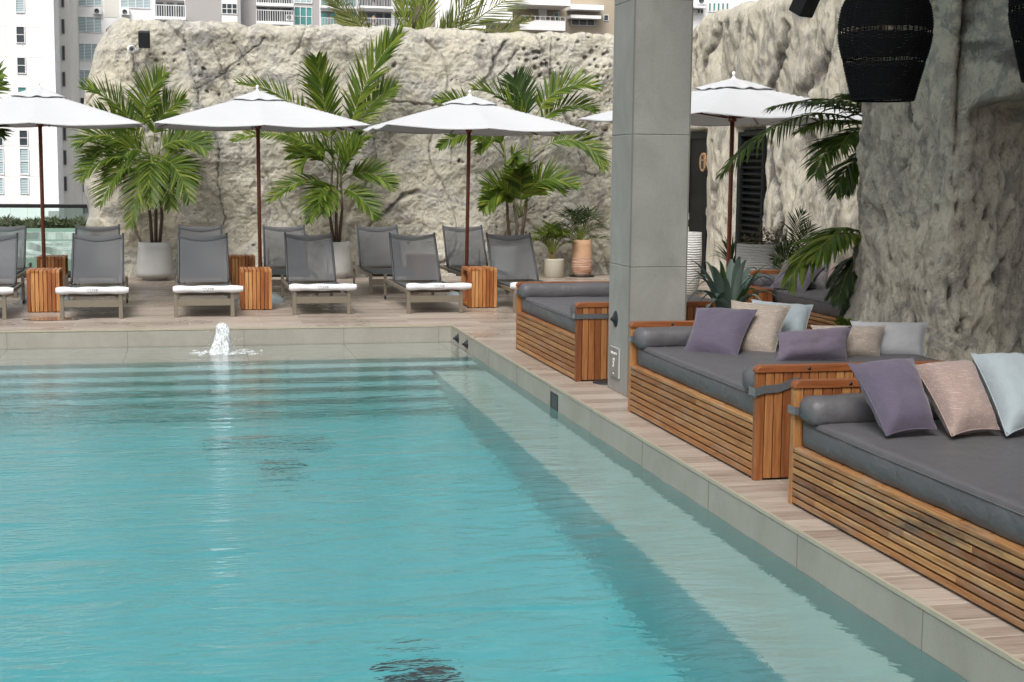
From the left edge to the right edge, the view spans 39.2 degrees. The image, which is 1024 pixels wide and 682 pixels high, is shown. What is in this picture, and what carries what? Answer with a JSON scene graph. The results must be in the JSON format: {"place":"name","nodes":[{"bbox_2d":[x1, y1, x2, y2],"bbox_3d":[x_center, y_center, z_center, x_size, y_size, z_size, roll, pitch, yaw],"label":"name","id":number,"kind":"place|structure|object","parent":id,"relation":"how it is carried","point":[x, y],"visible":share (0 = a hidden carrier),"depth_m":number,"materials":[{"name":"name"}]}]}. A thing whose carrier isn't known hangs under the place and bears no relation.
{"place":"outdoors","nodes":[
{"label":"outdoors","id":0,"kind":"place"},
{"bbox_2d":[0,0,64,219],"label":"apartment tower","id":1,"kind":"structure","parent":0,"point":[30,51],"depth_m":124.48,"materials":[{"name":"paint"}]},
{"bbox_2d":[0,148,3,174],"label":"window","id":2,"kind":"structure","parent":1,"relation":"in","point":[1,149],"depth_m":124.36,"materials":[{"name":"white plastic"}]},
{"bbox_2d":[15,26,24,42],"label":"window","id":3,"kind":"structure","parent":1,"relation":"in","point":[20,30],"depth_m":123.49,"materials":[{"name":"glass"}]},
{"bbox_2d":[15,0,24,12],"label":"window","id":4,"kind":"structure","parent":1,"relation":"in","point":[19,4],"depth_m":123.24,"materials":[{"name":"glass"}]},
{"bbox_2d":[16,57,25,73],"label":"window","id":5,"kind":"structure","parent":1,"relation":"in","point":[21,61],"depth_m":123.80,"materials":[{"name":"white glass"}]},
{"bbox_2d":[19,130,27,145],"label":"window","id":6,"kind":"structure","parent":1,"relation":"in","point":[23,134],"depth_m":124.54,"materials":[{"name":"white glass"}]},
{"bbox_2d":[19,177,28,193],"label":"window","id":7,"kind":"structure","parent":1,"relation":"in","point":[24,181],"depth_m":125.00,"materials":[{"name":"white glass"}]},
{"bbox_2d":[19,148,29,174],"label":"window","id":8,"kind":"structure","parent":1,"relation":"in","point":[23,152],"depth_m":124.76,"materials":[{"name":"white glass"}]},
{"bbox_2d":[25,228,74,270],"bbox_3d":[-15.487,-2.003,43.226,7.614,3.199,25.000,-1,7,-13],"label":"glass panel","id":9,"kind":"structure","parent":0,"point":[58,241],"depth_m":43.78,"materials":[{"name":"glass"}]},
{"bbox_2d":[78,0,240,218],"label":"apartment block","id":10,"kind":"structure","parent":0,"point":[97,18],"depth_m":142.28,"materials":[{"name":"paint"}]},
{"bbox_2d":[80,70,89,85],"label":"window","id":11,"kind":"structure","parent":10,"relation":"in","point":[83,73],"depth_m":142.10,"materials":[{"name":"grey glass"}]},
{"bbox_2d":[79,43,97,60],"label":"window","id":12,"kind":"structure","parent":10,"relation":"in","point":[86,50],"depth_m":141.89,"materials":[{"name":"grey glass"}]},
{"bbox_2d":[78,0,101,5],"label":"window","id":13,"kind":"structure","parent":10,"relation":"in","point":[80,2],"depth_m":141.40,"materials":[{"name":"glass"}]},
{"bbox_2d":[78,16,101,32],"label":"window","id":14,"kind":"structure","parent":10,"relation":"in","point":[86,24],"depth_m":141.65,"materials":[{"name":"grey glass"}]},
{"bbox_2d":[120,0,150,8],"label":"window","id":15,"kind":"structure","parent":10,"relation":"in","point":[139,4],"depth_m":142.37,"materials":[{"name":"white glass"}]},
{"bbox_2d":[221,3,236,14],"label":"window","id":16,"kind":"structure","parent":10,"relation":"in","point":[227,8],"depth_m":144.37,"materials":[{"name":"glass"}]},
{"bbox_2d":[241,0,319,25],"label":"apartment block","id":17,"kind":"structure","parent":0,"point":[287,12],"depth_m":147.18,"materials":[{"name":"paint"}]},
{"bbox_2d":[294,6,311,24],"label":"window","id":18,"kind":"structure","parent":17,"relation":"in","point":[302,15],"depth_m":147.97,"materials":[{"name":"glass"}]},
{"bbox_2d":[320,0,415,29],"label":"balcony block","id":19,"kind":"structure","parent":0,"point":[383,15],"depth_m":210.88,"materials":[{"name":"white concrete"}]},
{"bbox_2d":[0,341,969,681],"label":"water","id":20,"kind":"structure","parent":0,"point":[440,511],"depth_m":7.21,"materials":[{"name":"liquid"}]},
{"bbox_2d":[191,320,261,355],"bbox_3d":[-2.899,-0.042,14.587,0.744,0.325,0.497,-1,7,-13],"label":"fountain jet","id":21,"kind":"object","parent":20,"relation":"on","point":[222,331],"visible":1,"depth_m":14.53,"materials":[{"name":"white liquid"}]},
{"bbox_2d":[0,274,1023,661],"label":"pool deck","id":22,"kind":"structure","parent":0,"point":[148,306],"depth_m":15.34,"materials":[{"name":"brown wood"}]},
{"bbox_2d":[0,59,14,140],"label":"leafy palm","id":23,"kind":"object","parent":22,"relation":"on","point":[4,132],"visible":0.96,"depth_m":18.25,"materials":[{"name":"green plant"}]},
{"bbox_2d":[0,233,24,319],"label":"sun lounger","id":24,"kind":"object","parent":22,"relation":"on","point":[8,257],"visible":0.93,"depth_m":17.20,"materials":[{"name":"grey fabric"}]},
{"bbox_2d":[0,287,13,294],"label":"rolled towel","id":25,"kind":"object","parent":24,"relation":"on","point":[6,290],"visible":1,"depth_m":15.80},
{"bbox_2d":[0,224,31,297],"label":"sun lounger","id":26,"kind":"object","parent":22,"relation":"on","point":[21,231],"visible":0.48,"depth_m":19.91,"materials":[{"name":"grey fabric"}]},
{"bbox_2d":[0,204,86,277],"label":"glass railing","id":27,"kind":"object","parent":22,"relation":"on","point":[45,206],"visible":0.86,"depth_m":21.77,"materials":[{"name":"black glass"}]},
{"bbox_2d":[26,268,62,311],"bbox_3d":[-5.479,-0.604,16.862,0.364,0.482,0.450,-1,7,-13],"label":"side table","id":28,"kind":"object","parent":22,"relation":"on","point":[42,296],"visible":0.94,"depth_m":16.65,"materials":[{"name":"brown wood"}]},
{"bbox_2d":[37,255,67,286],"bbox_3d":[-6.190,-0.907,19.369,0.364,0.482,0.450,-1,7,-13],"label":"side table","id":29,"kind":"object","parent":22,"relation":"on","point":[56,261],"visible":0.39,"depth_m":19.16,"materials":[{"name":"brown wood"}]},
{"bbox_2d":[24,317,85,320],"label":"puddle","id":30,"kind":"object","parent":22,"relation":"on","point":[56,318],"visible":0.97,"depth_m":15.98,"materials":[{"name":"brown"}]},
{"bbox_2d":[0,81,146,303],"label":"patio umbrella","id":31,"kind":"object","parent":22,"relation":"on","point":[38,106],"visible":0.94,"depth_m":17.08,"materials":[{"name":"white fabric"}]},
{"bbox_2d":[64,224,119,296],"bbox_3d":[-5.685,-1.126,19.605,0.674,0.886,1.937,-1,7,-13],"label":"sun lounger","id":32,"kind":"object","parent":22,"relation":"on","point":[97,231],"visible":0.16,"depth_m":20.19,"materials":[{"name":"grey fabric"}]},
{"bbox_2d":[59,233,128,318],"bbox_3d":[-4.894,-0.797,16.892,0.674,0.886,1.937,-1,7,-13],"label":"sun lounger","id":33,"kind":"object","parent":22,"relation":"on","point":[97,261],"visible":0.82,"depth_m":17.34,"materials":[{"name":"fabric"}]},
{"bbox_2d":[55,286,128,294],"bbox_3d":[-4.664,-0.562,15.972,0.782,0.088,0.097,-1,7,-13],"label":"rolled towel","id":34,"kind":"object","parent":33,"relation":"on","point":[91,290],"visible":1,"depth_m":15.94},
{"bbox_2d":[136,241,173,280],"bbox_3d":[-5.377,-1.203,21.618,0.556,0.575,0.556,-1,7,-13],"label":"planter","id":35,"kind":"object","parent":22,"relation":"on","point":[154,262],"visible":0.99,"depth_m":21.40,"materials":[{"name":"ceramic"}]},
{"bbox_2d":[66,61,217,242],"bbox_3d":[-5.416,-2.750,21.061,2.215,2.753,0.917,-1,7,-13],"label":"potted palm","id":36,"kind":"object","parent":35,"relation":"in","point":[124,140],"visible":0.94,"depth_m":21.09,"materials":[{"name":"green plant"}]},
{"bbox_2d":[175,224,227,295],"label":"sun lounger","id":37,"kind":"object","parent":22,"relation":"on","point":[200,231],"visible":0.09,"depth_m":20.51,"materials":[{"name":"grey fabric"}]},
{"bbox_2d":[174,233,234,316],"bbox_3d":[-3.697,-0.824,17.221,0.674,0.886,1.937,-1,7,-12],"label":"sun lounger","id":38,"kind":"object","parent":22,"relation":"on","point":[202,260],"visible":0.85,"depth_m":17.67,"materials":[{"name":"fabric"}]},
{"bbox_2d":[173,285,242,292],"bbox_3d":[-3.448,-0.589,16.305,0.782,0.088,0.097,-1,7,-12],"label":"rolled towel","id":39,"kind":"object","parent":38,"relation":"on","point":[208,289],"visible":1,"depth_m":16.27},
{"bbox_2d":[229,254,254,285],"bbox_3d":[-3.751,-0.947,19.916,0.364,0.482,0.450,-1,7,-13],"label":"side table","id":40,"kind":"object","parent":22,"relation":"on","point":[237,262],"visible":0.41,"depth_m":19.69,"materials":[{"name":"brown wood"}]},
{"bbox_2d":[240,267,271,309],"bbox_3d":[-3.104,-0.643,17.394,0.364,0.482,0.450,-1,7,-13],"label":"side table","id":41,"kind":"object","parent":22,"relation":"on","point":[256,283],"visible":0.98,"depth_m":17.19,"materials":[{"name":"brown wood"}]},
{"bbox_2d":[154,85,370,303],"bbox_3d":[-3.187,-1.846,18.097,2.502,2.720,2.501,-1,7,-13],"label":"patio umbrella","id":42,"kind":"object","parent":22,"relation":"on","point":[257,110],"visible":0.94,"depth_m":17.31,"materials":[{"name":"white fabric"}]},
{"bbox_2d":[262,224,317,294],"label":"sun lounger","id":43,"kind":"object","parent":22,"relation":"on","point":[273,249],"visible":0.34,"depth_m":20.64,"materials":[{"name":"grey fabric"}]},
{"bbox_2d":[281,232,350,314],"bbox_3d":[-2.434,-0.861,17.636,0.674,0.886,1.937,-1,7,-13],"label":"sun lounger","id":44,"kind":"object","parent":22,"relation":"on","point":[309,259],"visible":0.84,"depth_m":18.08,"materials":[{"name":"fabric"}]},
{"bbox_2d":[289,283,356,290],"bbox_3d":[-2.199,-0.625,16.718,0.782,0.088,0.097,-1,7,-13],"label":"rolled towel","id":45,"kind":"object","parent":44,"relation":"on","point":[322,287],"visible":1,"depth_m":16.68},
{"bbox_2d":[333,241,351,278],"bbox_3d":[-2.719,-1.264,22.377,0.450,0.570,0.450,-1,7,-13],"label":"planter","id":46,"kind":"object","parent":22,"relation":"on","point":[343,258],"visible":0.59,"depth_m":22.20,"materials":[{"name":"ceramic"}]},
{"bbox_2d":[229,22,409,241],"bbox_3d":[-2.884,-3.129,21.652,2.740,3.438,0.878,-1,7,-13],"label":"potted palm","id":47,"kind":"object","parent":46,"relation":"in","point":[318,79],"visible":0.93,"depth_m":21.85,"materials":[{"name":"green plant"}]},
{"bbox_2d":[353,224,417,294],"bbox_3d":[-1.826,-1.189,20.470,0.674,0.886,1.937,-1,7,-13],"label":"sun lounger","id":48,"kind":"object","parent":22,"relation":"on","point":[374,250],"visible":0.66,"depth_m":20.92,"materials":[{"name":"grey fabric"}]},
{"bbox_2d":[78,17,692,276],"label":"rock wall","id":49,"kind":"structure","parent":22,"relation":"on","point":[205,62],"depth_m":22.72,"materials":[{"name":"stone"}]},
{"bbox_2d":[138,30,149,47],"bbox_3d":[-5.517,-4.534,21.556,0.170,0.240,0.256,-1,21,-13],"label":"speaker","id":50,"kind":"object","parent":49,"relation":"attached to","point":[143,39],"visible":1,"depth_m":21.44},
{"bbox_2d":[384,232,462,313],"bbox_3d":[-1.131,-0.881,17.918,0.674,0.886,1.937,-1,7,-13],"label":"sun lounger","id":51,"kind":"object","parent":22,"relation":"on","point":[414,258],"visible":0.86,"depth_m":18.36,"materials":[{"name":"grey fabric"}]},
{"bbox_2d":[406,283,471,289],"bbox_3d":[-0.865,-0.646,17.007,0.782,0.088,0.097,-1,7,-14],"label":"rolled towel","id":52,"kind":"object","parent":51,"relation":"on","point":[438,286],"visible":1,"depth_m":16.97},
{"bbox_2d":[439,225,508,292],"bbox_3d":[-0.582,-1.210,20.749,0.674,0.886,1.937,-1,7,-13],"label":"sun lounger","id":53,"kind":"object","parent":22,"relation":"on","point":[454,241],"visible":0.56,"depth_m":21.23,"materials":[{"name":"grey fabric"}]},
{"bbox_2d":[363,90,588,294],"bbox_3d":[-0.574,-1.889,18.689,2.502,2.720,2.502,0,7,-13],"label":"patio umbrella","id":54,"kind":"object","parent":22,"relation":"on","point":[469,115],"visible":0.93,"depth_m":17.98,"materials":[{"name":"white fabric"}]},
{"bbox_2d":[461,266,496,307],"bbox_3d":[-0.412,-0.680,17.936,0.364,0.482,0.450,-1,7,-13],"label":"side table","id":55,"kind":"object","parent":22,"relation":"on","point":[482,291],"visible":0.91,"depth_m":17.73,"materials":[{"name":"brown wood"}]},
{"bbox_2d":[0,324,1023,669],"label":"deck edge trim","id":56,"kind":"structure","parent":22,"relation":"on","point":[1014,660],"depth_m":7.63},
{"bbox_2d":[486,232,544,311],"bbox_3d":[0.118,-0.903,18.208,0.674,0.886,1.937,-1,7,-14],"label":"sun lounger","id":57,"kind":"object","parent":22,"relation":"on","point":[511,258],"visible":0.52,"depth_m":18.70,"materials":[{"name":"grey fabric"}]},
{"bbox_2d":[544,258,563,277],"bbox_3d":[0.675,-1.175,23.062,0.320,0.300,0.320,-1,7,-13],"label":"planter","id":58,"kind":"object","parent":22,"relation":"on","point":[553,268],"visible":1,"depth_m":22.93,"materials":[{"name":"ceramic"}]},
{"bbox_2d":[531,220,576,258],"bbox_3d":[0.656,-1.586,22.911,0.916,0.743,0.628,-1,7,-13],"label":"areca palm","id":59,"kind":"object","parent":58,"relation":"in","point":[553,232],"visible":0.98,"depth_m":22.88,"materials":[{"name":"green plant"}]},
{"bbox_2d":[569,275,594,277],"bbox_3d":[1.127,-1.053,23.251,0.420,0.022,0.420,-1,7,-13],"label":"saucer","id":60,"kind":"object","parent":22,"relation":"on","point":[582,276],"visible":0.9,"depth_m":23.08,"materials":[{"name":"ceramic"}]},
{"bbox_2d":[571,239,592,275],"bbox_3d":[1.130,-1.350,23.216,0.344,0.580,0.344,-1,7,-13],"label":"planter","id":61,"kind":"object","parent":60,"relation":"on","point":[581,261],"visible":1,"depth_m":23.08,"materials":[{"name":"ceramic"}]},
{"bbox_2d":[543,203,609,239],"bbox_3d":[1.087,-1.912,22.973,1.265,0.683,0.722,-1,7,-13],"label":"kentia palm","id":62,"kind":"object","parent":61,"relation":"in","point":[578,214],"visible":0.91,"depth_m":23.04,"materials":[{"name":"green plant"}]},
{"bbox_2d":[515,281,715,381],"bbox_3d":[1.149,-0.134,12.806,1.813,0.646,2.208,-1,7,-13],"label":"daybed","id":63,"kind":"object","parent":22,"relation":"on","point":[562,326],"visible":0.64,"depth_m":12.28,"materials":[{"name":"brown wood"}]},
{"bbox_2d":[608,0,693,397],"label":"stone column","id":64,"kind":"structure","parent":22,"relation":"on","point":[652,86],"depth_m":10.68,"materials":[{"name":"grey tile"}]},
{"bbox_2d":[609,345,619,378],"bbox_3d":[0.791,0.162,11.068,0.016,0.230,0.230,-1,7,-13],"label":"depth sign","id":65,"kind":"object","parent":64,"relation":"attached to","point":[614,369],"visible":1,"depth_m":11.04,"materials":[{"name":"white plastic"}]},
{"bbox_2d":[687,232,701,294],"bbox_3d":[2.405,-1.074,19.924,0.450,0.870,0.450,-1,7,-13],"label":"planter","id":66,"kind":"object","parent":22,"relation":"on","point":[694,253],"visible":0.34,"depth_m":19.74,"materials":[{"name":"ceramic"}]},
{"bbox_2d":[577,71,861,268],"bbox_3d":[2.495,-1.646,16.418,2.602,2.829,2.602,-3,8,-26],"label":"patio umbrella","id":67,"kind":"object","parent":22,"relation":"on","point":[733,101],"visible":0.5,"depth_m":15.92,"materials":[{"name":"white fabric"}]},
{"bbox_2d":[709,235,735,262],"bbox_3d":[2.893,-1.188,18.680,1.028,0.406,0.781,-1,7,-13],"label":"spiky plant","id":68,"kind":"object","parent":22,"relation":"on","point":[732,249],"visible":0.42,"depth_m":18.60,"materials":[{"name":"green plant"}]},
{"bbox_2d":[746,286,772,302],"bbox_3d":[2.507,-0.324,15.158,0.330,0.480,0.454,-1,7,-13],"label":"side table","id":69,"kind":"object","parent":22,"relation":"on","point":[766,296],"visible":0.18,"depth_m":14.94,"materials":[{"name":"red wood"}]},
{"bbox_2d":[736,242,786,277],"bbox_3d":[2.996,-0.750,17.310,0.624,0.850,0.624,-1,7,-13],"label":"planter","id":70,"kind":"object","parent":22,"relation":"on","point":[757,256],"visible":0.37,"depth_m":17.01,"materials":[{"name":"ceramic"}]},
{"bbox_2d":[735,221,783,244],"bbox_3d":[2.991,-1.282,17.249,0.539,0.325,0.407,-1,7,-13],"label":"dry shrub","id":71,"kind":"object","parent":70,"relation":"on","point":[767,239],"visible":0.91,"depth_m":17.22,"materials":[{"name":"green plant"}]},
{"bbox_2d":[688,0,861,279],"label":"rock wall","id":72,"kind":"structure","parent":22,"relation":"on","point":[777,45],"depth_m":20.59,"materials":[{"name":"beige stone"}]},
{"bbox_2d":[688,132,707,277],"bbox_3d":[3.055,-2.238,23.570,0.130,2.340,1.050,-1,7,-13],"label":"door","id":73,"kind":"structure","parent":72,"relation":"in","point":[698,173],"depth_m":23.50,"materials":[{"name":"black plastic"}]},
{"bbox_2d":[627,320,942,480],"bbox_3d":[1.952,0.302,9.210,1.813,0.640,2.370,-1,7,-13],"label":"daybed","id":74,"kind":"object","parent":22,"relation":"on","point":[731,410],"visible":0.55,"depth_m":8.69,"materials":[{"name":"brown wood"}]},
{"bbox_2d":[684,307,757,354],"bbox_3d":[1.384,-0.061,9.729,0.449,0.316,0.352,5,8,31],"label":"cushion","id":75,"kind":"object","parent":74,"relation":"on","point":[720,330],"visible":0.87,"depth_m":9.64,"materials":[{"name":"purple fabric"}]},
{"bbox_2d":[731,300,791,351],"bbox_3d":[1.685,-0.085,9.833,0.413,0.363,0.354,3,7,16],"label":"cushion","id":76,"kind":"object","parent":74,"relation":"on","point":[766,323],"visible":0.53,"depth_m":9.74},
{"bbox_2d":[751,299,812,344],"bbox_3d":[1.921,-0.107,10.148,0.446,0.354,0.297,1,7,3],"label":"cushion","id":77,"kind":"object","parent":74,"relation":"on","point":[797,317],"visible":0.31,"depth_m":10.12,"materials":[{"name":"blue fabric"}]},
{"bbox_2d":[776,326,851,360],"bbox_3d":[1.953,0.021,9.279,0.580,0.218,0.205,-1,7,-13],"label":"cushion","id":78,"kind":"object","parent":74,"relation":"on","point":[819,344],"visible":1,"depth_m":9.21,"materials":[{"name":"purple fabric"}]},
{"bbox_2d":[810,325,885,355],"bbox_3d":[2.259,0.011,9.553,0.527,0.227,0.210,-1,7,-13],"label":"cushion","id":79,"kind":"object","parent":74,"relation":"on","point":[863,340],"visible":0.52,"depth_m":9.49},
{"bbox_2d":[850,321,928,355],"bbox_3d":[2.578,0.002,9.742,0.544,0.263,0.226,0,7,-2],"label":"cushion","id":80,"kind":"object","parent":74,"relation":"on","point":[902,337],"visible":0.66,"depth_m":9.67,"materials":[{"name":"grey fabric"}]},
{"bbox_2d":[715,93,861,200],"bbox_3d":[2.681,-0.979,12.553,2.045,2.418,0.803,-5,8,-37],"label":"tall palm","id":81,"kind":"object","parent":22,"relation":"on","point":[846,183],"visible":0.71,"depth_m":12.42,"materials":[{"name":"green plant"}]},
{"bbox_2d":[764,206,821,269],"bbox_3d":[3.232,-1.117,16.632,0.986,0.904,0.485,-5,9,-40],"label":"areca palm","id":82,"kind":"object","parent":22,"relation":"on","point":[779,248],"visible":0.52,"depth_m":16.61,"materials":[{"name":"green plant"}]},
{"bbox_2d":[749,270,841,329],"bbox_3d":[3.713,-0.330,14.708,1.813,0.640,2.360,-1,7,-13],"label":"daybed","id":83,"kind":"object","parent":22,"relation":"on","point":[822,313],"visible":0.12,"depth_m":14.38,"materials":[{"name":"fabric"}]},
{"bbox_2d":[770,260,823,290],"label":"cushion","id":84,"kind":"object","parent":83,"relation":"on","point":[808,280],"visible":0.38,"depth_m":14.98,"materials":[{"name":"purple fabric"}]},
{"bbox_2d":[807,263,830,288],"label":"cushion","id":85,"kind":"object","parent":83,"relation":"on","point":[820,279],"visible":0.41,"depth_m":15.04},
{"bbox_2d":[773,227,860,317],"bbox_3d":[2.751,-0.385,12.604,0.646,1.233,1.081,6,9,38],"label":"broad palm","id":86,"kind":"object","parent":22,"relation":"on","point":[824,243],"visible":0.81,"depth_m":12.40,"materials":[{"name":"green plant"}]},
{"bbox_2d":[788,378,1023,629],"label":"daybed","id":87,"kind":"object","parent":22,"relation":"on","point":[942,506],"visible":0.85,"depth_m":6.31,"materials":[{"name":"brown wood"}]},
{"bbox_2d":[848,357,937,436],"bbox_3d":[1.848,0.264,6.891,0.352,0.335,0.366,-1,7,-13],"label":"cushion","id":88,"kind":"object","parent":87,"relation":"on","point":[894,395],"visible":1,"depth_m":6.80,"materials":[{"name":"purple fabric"}]},
{"bbox_2d":[915,360,999,436],"bbox_3d":[2.156,0.269,6.909,0.321,0.325,0.426,-1,7,-13],"label":"cushion","id":89,"kind":"object","parent":87,"relation":"on","point":[955,392],"visible":0.99,"depth_m":6.81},
{"bbox_2d":[970,352,1023,435],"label":"cushion","id":90,"kind":"object","parent":87,"relation":"on","point":[1001,375],"visible":0.98,"depth_m":6.89,"materials":[{"name":"blue fabric"}]},
{"bbox_2d":[844,0,1023,366],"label":"rock pillar","id":91,"kind":"object","parent":22,"relation":"on","point":[940,201],"visible":0.61,"depth_m":10.20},
{"bbox_2d":[833,317,852,325],"bbox_3d":[2.877,-0.119,12.425,0.197,0.197,0.297,2,7,14],"label":"fern","id":92,"kind":"object","parent":91,"relation":"on","point":[839,321],"visible":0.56,"depth_m":12.37,"materials":[{"name":"green plant"}]},
{"bbox_3d":[1.823,0.082,12.087,0.500,0.400,0.500,-1,7,-13],"label":"planter","id":93,"kind":"object","parent":22,"relation":"on","visible":0},
{"bbox_2d":[687,257,775,307],"bbox_3d":[1.794,-0.413,12.006,0.905,0.604,0.612,-1,7,-13],"label":"agave","id":94,"kind":"object","parent":93,"relation":"in","point":[733,282],"visible":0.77,"depth_m":11.95,"materials":[{"name":"green plant"}]},
{"bbox_2d":[0,326,1023,681],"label":"pool wall","id":95,"kind":"structure","parent":0,"point":[956,650],"depth_m":8.31,"materials":[{"name":"stone"}]},
{"bbox_2d":[6,331,923,649],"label":"tile joints","id":96,"kind":"object","parent":95,"relation":"attached to","point":[708,501],"visible":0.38,"depth_m":7.41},
{"bbox_2d":[550,391,557,410],"bbox_3d":[0.333,0.478,11.343,0.006,0.132,0.224,-1,7,-13],"label":"pool skimmer","id":97,"kind":"object","parent":95,"relation":"attached to","point":[553,400],"visible":1,"depth_m":11.34,"materials":[{"name":"black plastic"}]},
{"bbox_2d":[417,0,614,34],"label":"beige building","id":98,"kind":"structure","parent":0,"point":[577,16],"depth_m":181.02,"materials":[{"name":"white concrete"}]},
{"bbox_2d":[571,19,594,25],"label":"window","id":99,"kind":"structure","parent":98,"relation":"in","point":[573,22],"depth_m":182.95,"materials":[{"name":"grey glass"}]},
{"bbox_2d":[693,0,757,28],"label":"pale building","id":100,"kind":"structure","parent":0,"point":[702,9],"depth_m":124.23,"materials":[{"name":"paint"}]},
{"bbox_2d":[789,0,819,17],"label":"speaker","id":101,"kind":"object","parent":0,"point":[804,8],"visible":1,"depth_m":11.79},
{"bbox_2d":[837,0,933,102],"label":"pendant lamp","id":102,"kind":"object","parent":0,"point":[878,81],"visible":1,"depth_m":8.37,"materials":[{"name":"black wicker"}]},
{"bbox_2d":[1007,0,1023,82],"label":"pendant lamp","id":103,"kind":"object","parent":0,"point":[1016,21],"visible":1,"depth_m":8.11,"materials":[{"name":"black wicker"}]},
{"bbox_3d":[-0.128,-1.263,22.890,0.450,0.500,0.450,-1,7,-13],"label":"planter","id":104,"kind":"object","parent":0,"visible":0},
{"bbox_2d":[431,63,610,234],"bbox_3d":[0.159,-2.936,22.400,2.902,2.866,0.789,-1,7,-13],"label":"potted palm","id":105,"kind":"object","parent":104,"relation":"in","point":[512,183],"visible":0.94,"depth_m":22.54,"materials":[{"name":"green plant"}]},
{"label":"embankment","id":106,"kind":"structure","parent":0,"visible":0},
{"bbox_2d":[0,214,87,227],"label":"shrubbery","id":107,"kind":"object","parent":106,"relation":"on","point":[51,222],"visible":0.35,"depth_m":57.50,"materials":[{"name":"green plant"}]},
{"bbox_3d":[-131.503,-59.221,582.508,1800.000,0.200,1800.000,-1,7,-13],"label":"ground","id":108,"kind":"structure","parent":0,"visible":0},
{"bbox_2d":[59,0,83,220],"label":"stair tower","id":109,"kind":"structure","parent":108,"relation":"on","point":[70,61],"depth_m":131.54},
{"bbox_2d":[322,0,535,32],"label":"coconut palm","id":110,"kind":"object","parent":108,"relation":"on","point":[420,18],"visible":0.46,"depth_m":26.59,"materials":[{"name":"green plant"}]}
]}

